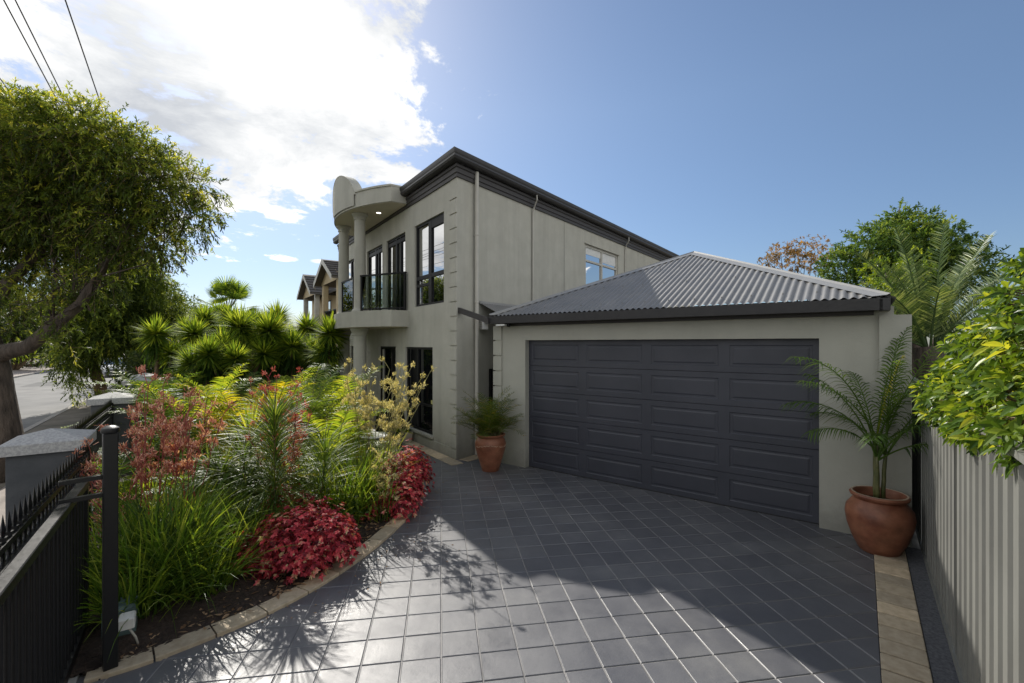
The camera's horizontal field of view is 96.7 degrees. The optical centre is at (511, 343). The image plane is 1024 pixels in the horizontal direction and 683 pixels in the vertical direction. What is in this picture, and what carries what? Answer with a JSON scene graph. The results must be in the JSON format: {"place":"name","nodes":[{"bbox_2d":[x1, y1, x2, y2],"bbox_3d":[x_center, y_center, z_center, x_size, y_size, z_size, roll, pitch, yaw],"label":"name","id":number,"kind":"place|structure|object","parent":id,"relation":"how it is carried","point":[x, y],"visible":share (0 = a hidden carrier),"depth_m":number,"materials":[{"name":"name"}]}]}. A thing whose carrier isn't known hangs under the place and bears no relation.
{"place":"outdoors","nodes":[
{"label":"outdoors","id":0,"kind":"place"},
{"bbox_2d":[0,487,4,525],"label":"footpath","id":1,"kind":"structure","parent":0,"point":[2,501],"depth_m":6.79,"materials":[{"name":"concrete"}]},
{"bbox_2d":[0,384,122,489],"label":"verge","id":2,"kind":"structure","parent":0,"point":[70,416],"depth_m":14.47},
{"bbox_2d":[29,248,195,407],"bbox_3d":[-15.949,-0.732,18.163,5.146,6.873,4.554,0,0,0],"label":"street tree","id":3,"kind":"object","parent":2,"relation":"on","point":[112,338],"visible":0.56,"depth_m":17.45,"materials":[{"name":"green plant"}]},
{"bbox_2d":[0,77,235,483],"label":"street tree","id":4,"kind":"object","parent":2,"relation":"on","point":[70,183],"visible":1,"depth_m":7.82,"materials":[{"name":"green plant"}]},
{"bbox_3d":[-28.802,-2.000,36.601,2.400,8.800,0.285,0,0,-35],"label":"power pole","id":5,"kind":"object","parent":2,"relation":"on","visible":0},
{"bbox_2d":[3,0,60,107],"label":"power line","id":6,"kind":"object","parent":5,"relation":"attached to","point":[28,46],"visible":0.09,"depth_m":7.99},
{"bbox_2d":[65,0,104,113],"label":"power line","id":7,"kind":"object","parent":5,"relation":"attached to","point":[81,48],"visible":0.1,"depth_m":8.17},
{"bbox_2d":[14,369,114,428],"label":"road","id":8,"kind":"structure","parent":0,"point":[37,403],"depth_m":21.48,"materials":[{"name":"asphalt"}]},
{"bbox_2d":[13,354,124,375],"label":"verge","id":9,"kind":"structure","parent":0,"point":[24,370],"depth_m":41.27,"materials":[{"name":"concrete"}]},
{"bbox_2d":[0,276,69,369],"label":"tree","id":10,"kind":"object","parent":9,"relation":"on","point":[17,366],"visible":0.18,"depth_m":41.33,"materials":[{"name":"green plant"}]},
{"bbox_2d":[69,422,408,677],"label":"garden bed soil","id":11,"kind":"structure","parent":0,"point":[89,658],"depth_m":3.93,"materials":[{"name":"soil"}]},
{"bbox_2d":[58,425,119,680],"bbox_3d":[-3.023,1.498,3.273,0.152,1.803,0.340,0,0,43],"label":"gate post","id":12,"kind":"object","parent":11,"relation":"on","point":[108,476],"visible":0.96,"depth_m":3.31,"materials":[{"name":"metal"}]},
{"bbox_2d":[16,486,191,597],"bbox_3d":[-3.850,1.860,4.229,1.539,0.970,1.516,0,0,-32],"label":"strap leaf clump","id":13,"kind":"object","parent":11,"relation":"on","point":[93,532],"visible":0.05,"depth_m":4.24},
{"bbox_2d":[101,595,138,643],"bbox_3d":[-3.107,2.250,3.624,0.248,0.300,0.440,0,0,-35],"label":"spotlight","id":14,"kind":"object","parent":11,"relation":"on","point":[130,624],"visible":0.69,"depth_m":3.56,"materials":[{"name":"grey plastic"}]},
{"bbox_2d":[66,437,180,554],"bbox_3d":[-3.908,1.633,4.497,1.069,1.421,0.914,0,0,0],"label":"kangaroo paw","id":15,"kind":"object","parent":11,"relation":"on","point":[90,465],"visible":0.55,"depth_m":4.56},
{"bbox_2d":[60,371,201,444],"bbox_3d":[-7.369,1.445,9.320,2.801,1.787,2.051,0,0,0],"label":"garden palm","id":16,"kind":"object","parent":11,"relation":"on","point":[158,383],"visible":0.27,"depth_m":9.31,"materials":[{"name":"green plant"}]},
{"bbox_2d":[92,432,191,491],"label":"garden palm","id":17,"kind":"object","parent":11,"relation":"on","point":[123,466],"visible":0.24,"depth_m":7.07,"materials":[{"name":"green plant"}]},
{"bbox_2d":[92,459,191,513],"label":"leafy tuft","id":18,"kind":"object","parent":11,"relation":"on","point":[132,494],"visible":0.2,"depth_m":6.39,"materials":[{"name":"green plant"}]},
{"bbox_2d":[92,364,199,534],"bbox_3d":[-3.927,1.274,4.911,1.048,2.143,1.187,0,0,-44],"label":"kangaroo paw","id":19,"kind":"object","parent":11,"relation":"on","point":[168,464],"visible":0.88,"depth_m":4.97,"materials":[{"name":"plant"}]},
{"bbox_2d":[82,380,235,459],"bbox_3d":[-6.284,1.453,8.214,2.142,1.750,2.381,0,0,-38],"label":"garden palm","id":20,"kind":"object","parent":11,"relation":"on","point":[169,409],"visible":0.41,"depth_m":8.01,"materials":[{"name":"green plant"}]},
{"bbox_2d":[113,357,206,404],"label":"garden palm","id":21,"kind":"object","parent":11,"relation":"on","point":[185,387],"visible":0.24,"depth_m":11.81,"materials":[{"name":"green plant"}]},
{"bbox_2d":[74,496,253,661],"bbox_3d":[-3.207,1.864,3.882,1.733,0.962,1.843,0,0,0],"label":"strap leaf clump","id":22,"kind":"object","parent":11,"relation":"on","point":[133,590],"visible":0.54,"depth_m":3.83,"materials":[{"name":"plant"}]},
{"bbox_2d":[95,389,236,519],"bbox_3d":[-3.647,1.449,5.206,1.238,1.792,1.387,0,0,26],"label":"kangaroo paw","id":23,"kind":"object","parent":11,"relation":"on","point":[192,447],"visible":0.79,"depth_m":5.09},
{"bbox_2d":[95,471,253,562],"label":"strap leaf clump","id":24,"kind":"object","parent":11,"relation":"on","point":[181,496],"visible":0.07,"depth_m":5.07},
{"bbox_2d":[85,459,285,636],"bbox_3d":[-3.329,1.788,4.561,2.235,1.120,2.238,0,0,0],"label":"strap leaf clump","id":25,"kind":"object","parent":11,"relation":"on","point":[156,519],"visible":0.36,"depth_m":4.34,"materials":[{"name":"plant"}]},
{"bbox_2d":[131,370,256,456],"bbox_3d":[-5.955,1.396,8.698,2.101,1.816,2.363,0,0,-9],"label":"garden palm","id":26,"kind":"object","parent":11,"relation":"on","point":[207,402],"visible":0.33,"depth_m":8.66,"materials":[{"name":"green plant"}]},
{"bbox_2d":[90,488,298,615],"bbox_3d":[-2.942,1.880,4.281,1.868,0.930,1.909,0,0,0],"label":"strap leaf clump","id":27,"kind":"object","parent":11,"relation":"on","point":[224,578],"visible":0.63,"depth_m":4.21,"materials":[{"name":"plant"}]},
{"bbox_2d":[139,435,266,501],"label":"garden palm","id":28,"kind":"object","parent":11,"relation":"on","point":[180,455],"visible":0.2,"depth_m":5.97,"materials":[{"name":"green plant"}]},
{"bbox_2d":[176,362,249,432],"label":"garden palm","id":29,"kind":"object","parent":11,"relation":"on","point":[222,378],"visible":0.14,"depth_m":10.39,"materials":[{"name":"green plant"}]},
{"bbox_2d":[145,502,287,617],"bbox_3d":[-2.914,2.013,4.558,1.574,0.661,1.588,0,0,13],"label":"strap leaf clump","id":30,"kind":"object","parent":11,"relation":"on","point":[222,563],"visible":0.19,"depth_m":4.33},
{"bbox_2d":[153,436,295,527],"bbox_3d":[-3.619,1.747,5.722,1.704,1.194,1.570,0,0,0],"label":"cordyline","id":31,"kind":"object","parent":11,"relation":"on","point":[213,465],"visible":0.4,"depth_m":5.63,"materials":[{"name":"green plant"}]},
{"bbox_2d":[168,326,284,411],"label":"yucca","id":32,"kind":"object","parent":11,"relation":"in","point":[264,359],"visible":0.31,"depth_m":13.27,"materials":[{"name":"green plant"}]},
{"bbox_2d":[211,301,261,398],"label":"yucca","id":33,"kind":"object","parent":11,"relation":"in","point":[236,321],"visible":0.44,"depth_m":13.78,"materials":[{"name":"green plant"}]},
{"bbox_2d":[166,380,307,451],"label":"garden palm","id":34,"kind":"object","parent":11,"relation":"on","point":[224,418],"visible":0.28,"depth_m":7.99,"materials":[{"name":"green plant"}]},
{"bbox_2d":[186,470,300,527],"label":"leafy tuft","id":35,"kind":"object","parent":11,"relation":"on","point":[239,503],"visible":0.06,"depth_m":5.36,"materials":[{"name":"green plant"}]},
{"bbox_2d":[96,415,402,529],"bbox_3d":[-5.469,2.182,9.991,4.442,0.478,11.496,0,0,-35],"label":"ground cover","id":36,"kind":"object","parent":11,"relation":"on","point":[239,472],"visible":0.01,"depth_m":7.08,"materials":[{"name":"green plant"}]},
{"bbox_2d":[160,467,339,573],"bbox_3d":[-2.923,1.884,5.027,1.744,0.923,1.895,0,0,36],"label":"strap leaf clump","id":37,"kind":"object","parent":11,"relation":"on","point":[251,519],"visible":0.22,"depth_m":5.06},
{"bbox_2d":[194,430,312,476],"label":"garden palm","id":38,"kind":"object","parent":11,"relation":"on","point":[224,451],"visible":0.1,"depth_m":7.42,"materials":[{"name":"green plant"}]},
{"bbox_2d":[225,371,286,412],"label":"garden palm","id":39,"kind":"object","parent":11,"relation":"on","point":[253,385],"visible":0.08,"depth_m":11.62,"materials":[{"name":"green plant"}]},
{"bbox_2d":[208,398,310,472],"bbox_3d":[-3.566,1.535,6.485,1.450,1.616,1.092,0,0,-36],"label":"cordyline","id":40,"kind":"object","parent":11,"relation":"on","point":[243,430],"visible":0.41,"depth_m":6.35,"materials":[{"name":"green plant"}]},
{"bbox_2d":[120,510,398,658],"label":"leaf litter","id":41,"kind":"object","parent":11,"relation":"on","point":[270,592],"visible":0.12,"depth_m":4.33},
{"bbox_2d":[196,371,337,444],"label":"garden palm","id":42,"kind":"object","parent":11,"relation":"on","point":[284,391],"visible":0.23,"depth_m":8.59,"materials":[{"name":"green plant"}]},
{"bbox_2d":[237,305,304,395],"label":"yucca","id":43,"kind":"object","parent":11,"relation":"in","point":[268,326],"visible":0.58,"depth_m":13.80,"materials":[{"name":"green plant"}]},
{"bbox_2d":[248,367,302,474],"bbox_3d":[-4.177,1.351,7.636,1.107,1.986,1.022,0,0,-14],"label":"kangaroo paw","id":44,"kind":"object","parent":11,"relation":"on","point":[268,388],"visible":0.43,"depth_m":7.60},
{"bbox_2d":[178,385,373,529],"bbox_3d":[-2.859,1.460,5.521,2.369,2.033,1.900,0,0,0],"label":"whorled shrub","id":45,"kind":"object","parent":11,"relation":"on","point":[273,414],"visible":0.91,"depth_m":5.41,"materials":[{"name":"green plant"}]},
{"bbox_2d":[245,384,320,507],"bbox_3d":[-2.850,1.437,5.902,1.220,1.816,1.137,0,0,-31],"label":"kangaroo paw","id":46,"kind":"object","parent":11,"relation":"on","point":[290,450],"visible":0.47,"depth_m":5.78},
{"bbox_2d":[256,479,322,516],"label":"crimson bush","id":47,"kind":"object","parent":11,"relation":"on","point":[301,500],"visible":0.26,"depth_m":5.52,"materials":[{"name":"brown plant"}]},
{"bbox_2d":[230,496,365,585],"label":"crimson bush","id":48,"kind":"object","parent":11,"relation":"on","point":[317,543],"visible":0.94,"depth_m":4.67,"materials":[{"name":"red plant"}]},
{"bbox_2d":[239,363,361,448],"bbox_3d":[-4.022,1.293,8.447,2.034,1.799,2.093,0,0,26],"label":"garden palm","id":49,"kind":"object","parent":11,"relation":"on","point":[317,409],"visible":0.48,"depth_m":8.64,"materials":[{"name":"green plant"}]},
{"bbox_2d":[278,366,331,427],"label":"garden palm","id":50,"kind":"object","parent":11,"relation":"on","point":[284,377],"visible":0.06,"depth_m":10.99,"materials":[{"name":"green plant"}]},
{"bbox_2d":[251,440,360,481],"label":"garden palm","id":51,"kind":"object","parent":11,"relation":"on","point":[301,450],"visible":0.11,"depth_m":6.67,"materials":[{"name":"green plant"}]},
{"bbox_2d":[261,446,387,488],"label":"garden palm","id":52,"kind":"object","parent":11,"relation":"on","point":[351,453],"visible":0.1,"depth_m":6.68,"materials":[{"name":"green plant"}]},
{"bbox_2d":[303,313,350,423],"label":"yucca","id":53,"kind":"object","parent":11,"relation":"on","point":[326,350],"visible":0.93,"depth_m":13.05,"materials":[{"name":"green plant"}]},
{"bbox_2d":[295,365,364,424],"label":"garden palm","id":54,"kind":"object","parent":11,"relation":"on","point":[326,373],"visible":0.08,"depth_m":11.91,"materials":[{"name":"green plant"}]},
{"bbox_2d":[282,457,388,526],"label":"leafy tuft","id":55,"kind":"object","parent":11,"relation":"on","point":[339,501],"visible":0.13,"depth_m":5.77,"materials":[{"name":"green plant"}]},
{"bbox_2d":[270,403,404,486],"bbox_3d":[-2.710,1.637,7.286,1.963,1.388,2.323,0,0,0],"label":"garden palm","id":56,"kind":"object","parent":11,"relation":"on","point":[336,425],"visible":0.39,"depth_m":7.21,"materials":[{"name":"green plant"}]},
{"bbox_2d":[269,433,417,523],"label":"strap leaf clump","id":57,"kind":"object","parent":11,"relation":"on","point":[356,490],"visible":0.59,"depth_m":5.99,"materials":[{"name":"plant"}]},
{"bbox_2d":[282,365,412,441],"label":"garden palm","id":58,"kind":"object","parent":11,"relation":"on","point":[338,393],"visible":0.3,"depth_m":9.60,"materials":[{"name":"green plant"}]},
{"bbox_2d":[335,357,395,464],"bbox_3d":[-2.644,1.283,7.787,1.083,2.124,1.285,0,0,27],"label":"kangaroo paw","id":59,"kind":"object","parent":11,"relation":"on","point":[366,415],"visible":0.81,"depth_m":7.85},
{"bbox_2d":[332,438,406,522],"bbox_3d":[-1.865,1.815,6.022,1.081,1.056,1.101,0,0,42],"label":"kangaroo paw","id":60,"kind":"object","parent":11,"relation":"on","point":[380,486],"visible":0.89,"depth_m":6.00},
{"bbox_2d":[328,429,419,479],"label":"strap leaf clump","id":61,"kind":"object","parent":11,"relation":"on","point":[370,451],"visible":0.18,"depth_m":7.05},
{"bbox_2d":[335,355,433,502],"bbox_3d":[-1.838,1.252,6.507,1.477,2.186,1.122,0,0,0],"label":"kangaroo paw","id":62,"kind":"object","parent":11,"relation":"on","point":[396,423],"visible":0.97,"depth_m":6.53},
{"bbox_2d":[359,438,435,523],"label":"crimson bush","id":63,"kind":"object","parent":11,"relation":"on","point":[414,480],"visible":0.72,"depth_m":6.45,"materials":[{"name":"red plant"}]},
{"bbox_2d":[367,422,477,465],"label":"house apron paving","id":64,"kind":"structure","parent":0,"point":[440,456],"depth_m":9.76,"materials":[{"name":"concrete"}]},
{"bbox_2d":[77,429,919,682],"bbox_3d":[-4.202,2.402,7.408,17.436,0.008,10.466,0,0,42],"label":"driveway","id":65,"kind":"structure","parent":0,"point":[441,528],"depth_m":4.24,"materials":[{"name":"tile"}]},
{"bbox_2d":[0,481,89,682],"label":"barred gate","id":66,"kind":"structure","parent":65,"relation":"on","point":[41,597],"depth_m":2.77,"materials":[{"name":"metal"}]},
{"bbox_2d":[0,441,91,574],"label":"spear gate","id":67,"kind":"structure","parent":65,"relation":"on","point":[30,516],"depth_m":3.18,"materials":[{"name":"metal"}]},
{"bbox_2d":[84,429,423,682],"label":"garden edging","id":68,"kind":"object","parent":65,"relation":"on","point":[187,641],"visible":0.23,"depth_m":3.93,"materials":[{"name":"stone"}]},
{"bbox_2d":[375,410,404,450],"bbox_3d":[-2.643,1.936,9.912,0.660,0.932,0.630,0,0,-34],"label":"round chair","id":69,"kind":"object","parent":65,"relation":"on","point":[398,432],"visible":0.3,"depth_m":10.06,"materials":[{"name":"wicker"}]},
{"bbox_2d":[475,432,505,471],"bbox_3d":[-0.406,2.050,8.657,0.598,0.700,0.597,0,0,0],"label":"terracotta pot","id":70,"kind":"object","parent":65,"relation":"on","point":[490,450],"visible":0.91,"depth_m":8.45,"materials":[{"name":"ceramic"}]},
{"bbox_2d":[451,387,525,439],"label":"potted palm","id":71,"kind":"object","parent":70,"relation":"in","point":[490,422],"visible":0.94,"depth_m":8.51,"materials":[{"name":"green plant"}]},
{"bbox_2d":[487,251,911,547],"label":"garage","id":72,"kind":"structure","parent":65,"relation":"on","point":[632,378],"depth_m":6.93,"materials":[{"name":"paint"}]},
{"bbox_2d":[529,338,818,524],"bbox_3d":[2.217,1.177,7.495,4.775,2.505,0.042,0,0,37],"label":"garage door","id":73,"kind":"structure","parent":72,"relation":"in","point":[703,420],"depth_m":7.10,"materials":[{"name":"paint"}]},
{"bbox_2d":[844,486,916,556],"bbox_3d":[4.260,2.061,5.280,0.652,0.678,0.652,0,0,0],"label":"terracotta pot","id":74,"kind":"object","parent":65,"relation":"on","point":[880,526],"visible":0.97,"depth_m":5.08,"materials":[{"name":"ceramic"}]},
{"bbox_2d":[779,326,943,498],"bbox_3d":[4.288,0.791,5.302,2.174,2.023,1.671,0,0,23],"label":"potted palm","id":75,"kind":"object","parent":74,"relation":"in","point":[879,449],"visible":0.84,"depth_m":5.24,"materials":[{"name":"green plant"}]},
{"bbox_2d":[874,551,932,682],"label":"paver strip","id":76,"kind":"object","parent":65,"relation":"on","point":[900,633],"visible":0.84,"depth_m":3.84,"materials":[{"name":"stone"}]},
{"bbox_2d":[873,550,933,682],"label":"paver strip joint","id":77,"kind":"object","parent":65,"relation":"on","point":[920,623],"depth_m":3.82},
{"bbox_2d":[0,0,1023,344],"label":"sky","id":78,"kind":"structure","parent":0,"point":[731,129],"materials":[{"name":"blue"}]},
{"bbox_2d":[906,547,958,682],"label":"grey ground strip","id":79,"kind":"object","parent":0,"point":[943,669],"depth_m":3.90,"materials":[{"name":"gravel"}]},
{"bbox_2d":[908,248,1023,479],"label":"hedge tree","id":80,"kind":"object","parent":79,"relation":"on","point":[979,381],"visible":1,"depth_m":2.45,"materials":[{"name":"green plant"}]},
{"bbox_2d":[912,376,1023,682],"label":"sheet metal fence","id":81,"kind":"object","parent":79,"relation":"on","point":[967,509],"visible":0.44,"depth_m":2.84,"materials":[{"name":"metal"}]},
{"label":"yard ground","id":82,"kind":"structure","parent":0,"visible":0},
{"bbox_2d":[131,312,185,385],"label":"yucca","id":83,"kind":"object","parent":82,"relation":"on","point":[155,337],"visible":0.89,"depth_m":13.94,"materials":[{"name":"green plant"}]},
{"bbox_2d":[105,339,278,399],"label":"shrub","id":84,"kind":"object","parent":82,"relation":"on","point":[138,362],"visible":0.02,"depth_m":15.79,"materials":[{"name":"green plant"}]},
{"bbox_2d":[171,301,222,345],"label":"yucca","id":85,"kind":"object","parent":82,"relation":"on","point":[202,314],"visible":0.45,"depth_m":16.91,"materials":[{"name":"green plant"}]},
{"bbox_2d":[174,302,239,405],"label":"yucca","id":86,"kind":"object","parent":82,"relation":"on","point":[192,331],"visible":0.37,"depth_m":14.94,"materials":[{"name":"green plant"}]},
{"bbox_2d":[167,332,259,409],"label":"yucca","id":87,"kind":"object","parent":82,"relation":"on","point":[211,349],"visible":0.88,"depth_m":12.13,"materials":[{"name":"green plant"}]},
{"bbox_2d":[181,300,258,339],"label":"yucca","id":88,"kind":"object","parent":82,"relation":"on","point":[215,306],"visible":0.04,"depth_m":18.38,"materials":[{"name":"green plant"}]},
{"bbox_2d":[193,274,261,313],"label":"fan palm","id":89,"kind":"object","parent":82,"relation":"on","point":[232,290],"visible":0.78,"depth_m":26.56,"materials":[{"name":"green plant"}]},
{"bbox_2d":[242,306,293,402],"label":"yucca","id":90,"kind":"object","parent":82,"relation":"on","point":[252,310],"visible":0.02,"depth_m":15.43,"materials":[{"name":"green plant"}]},
{"bbox_2d":[218,345,337,402],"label":"shrub","id":91,"kind":"object","parent":82,"relation":"on","point":[298,372],"visible":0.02,"depth_m":15.81,"materials":[{"name":"green plant"}]},
{"bbox_2d":[261,299,296,327],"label":"yucca","id":92,"kind":"object","parent":82,"relation":"on","point":[277,308],"visible":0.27,"depth_m":18.88,"materials":[{"name":"green plant"}]},
{"bbox_2d":[272,326,322,385],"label":"yucca","id":93,"kind":"object","parent":82,"relation":"on","point":[291,347],"visible":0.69,"depth_m":13.91,"materials":[{"name":"green plant"}]},
{"bbox_2d":[285,310,320,380],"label":"yucca","id":94,"kind":"object","parent":82,"relation":"on","point":[306,325],"visible":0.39,"depth_m":15.82,"materials":[{"name":"green plant"}]},
{"bbox_2d":[297,259,337,346],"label":"neighbour house","id":95,"kind":"structure","parent":82,"relation":"on","point":[319,289],"depth_m":23.52,"materials":[{"name":"paint"}]},
{"bbox_2d":[333,146,689,459],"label":"house","id":96,"kind":"structure","parent":82,"relation":"on","point":[427,252],"depth_m":11.25,"materials":[{"name":"paint"}]},
{"bbox_2d":[369,245,381,310],"bbox_3d":[-4.097,-1.880,13.774,0.056,2.040,1.408,0,0,-35],"label":"balcony door","id":97,"kind":"structure","parent":96,"relation":"in","point":[375,255],"depth_m":13.77,"materials":[{"name":"clear glass"}]},
{"bbox_2d":[381,346,395,409],"bbox_3d":[-3.465,1.222,12.877,0.052,2.315,1.333,0,0,-35],"label":"front door","id":98,"kind":"structure","parent":96,"relation":"in","point":[388,352],"depth_m":12.96,"materials":[{"name":"glass"}]},
{"bbox_2d":[388,233,404,309],"bbox_3d":[-3.096,-1.880,12.344,0.056,2.040,1.398,0,0,-35],"label":"balcony door","id":99,"kind":"structure","parent":96,"relation":"in","point":[396,246],"depth_m":12.35,"materials":[{"name":"black glass"}]},
{"bbox_2d":[407,347,432,434],"bbox_3d":[-2.225,1.087,11.097,0.056,2.025,1.626,0,0,-35],"label":"window","id":100,"kind":"structure","parent":96,"relation":"in","point":[422,419],"depth_m":11.08,"materials":[{"name":"black glass"}]},
{"bbox_2d":[416,213,443,306],"bbox_3d":[-1.890,-1.905,10.621,0.056,1.990,1.600,0,0,-35],"label":"window","id":101,"kind":"structure","parent":96,"relation":"in","point":[430,234],"depth_m":10.58,"materials":[{"name":"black glass"}]},
{"bbox_2d":[458,301,516,323],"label":"link roof","id":102,"kind":"structure","parent":96,"relation":"attached to","point":[494,306],"depth_m":9.70,"materials":[{"name":"metal"}]},
{"bbox_2d":[584,242,619,283],"bbox_3d":[2.929,-2.417,14.734,2.349,1.315,0.838,0,0,-35],"label":"window","id":103,"kind":"structure","parent":96,"relation":"in","point":[600,264],"depth_m":14.63,"materials":[{"name":"glass"}]},
{"bbox_2d":[756,234,833,301],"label":"gum tree","id":104,"kind":"object","parent":82,"relation":"on","point":[797,251],"visible":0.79,"depth_m":25.24,"materials":[{"name":"brown plant"}]},
{"bbox_2d":[854,245,940,311],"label":"garden shrub","id":105,"kind":"object","parent":82,"relation":"on","point":[875,281],"visible":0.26,"depth_m":11.98,"materials":[{"name":"green plant"}]},
{"bbox_2d":[811,197,1014,375],"bbox_3d":[14.800,-1.450,16.787,7.351,7.874,4.599,0,0,-10],"label":"broad tree","id":106,"kind":"object","parent":82,"relation":"on","point":[881,241],"visible":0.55,"depth_m":15.93,"materials":[{"name":"green plant"}]},
{"bbox_2d":[852,218,1023,382],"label":"date palm","id":107,"kind":"object","parent":82,"relation":"on","point":[930,320],"visible":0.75,"depth_m":8.12,"materials":[{"name":"green plant"}]},
{"label":"ground","id":108,"kind":"structure","parent":0,"visible":0},
{"bbox_2d":[0,428,96,538],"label":"fence pier","id":109,"kind":"structure","parent":108,"relation":"on","point":[32,459],"depth_m":4.57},
{"bbox_2d":[24,383,116,432],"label":"kerb","id":110,"kind":"structure","parent":108,"relation":"on","point":[44,420],"depth_m":14.79,"materials":[{"name":"concrete"}]},
{"bbox_2d":[67,400,113,515],"bbox_3d":[-6.179,1.700,6.697,0.160,1.440,3.960,0,0,-35],"label":"picket fence panel","id":111,"kind":"object","parent":108,"relation":"on","point":[101,415],"visible":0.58,"depth_m":7.04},
{"bbox_2d":[86,392,135,466],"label":"fence pier","id":112,"kind":"structure","parent":108,"relation":"on","point":[119,401],"depth_m":8.40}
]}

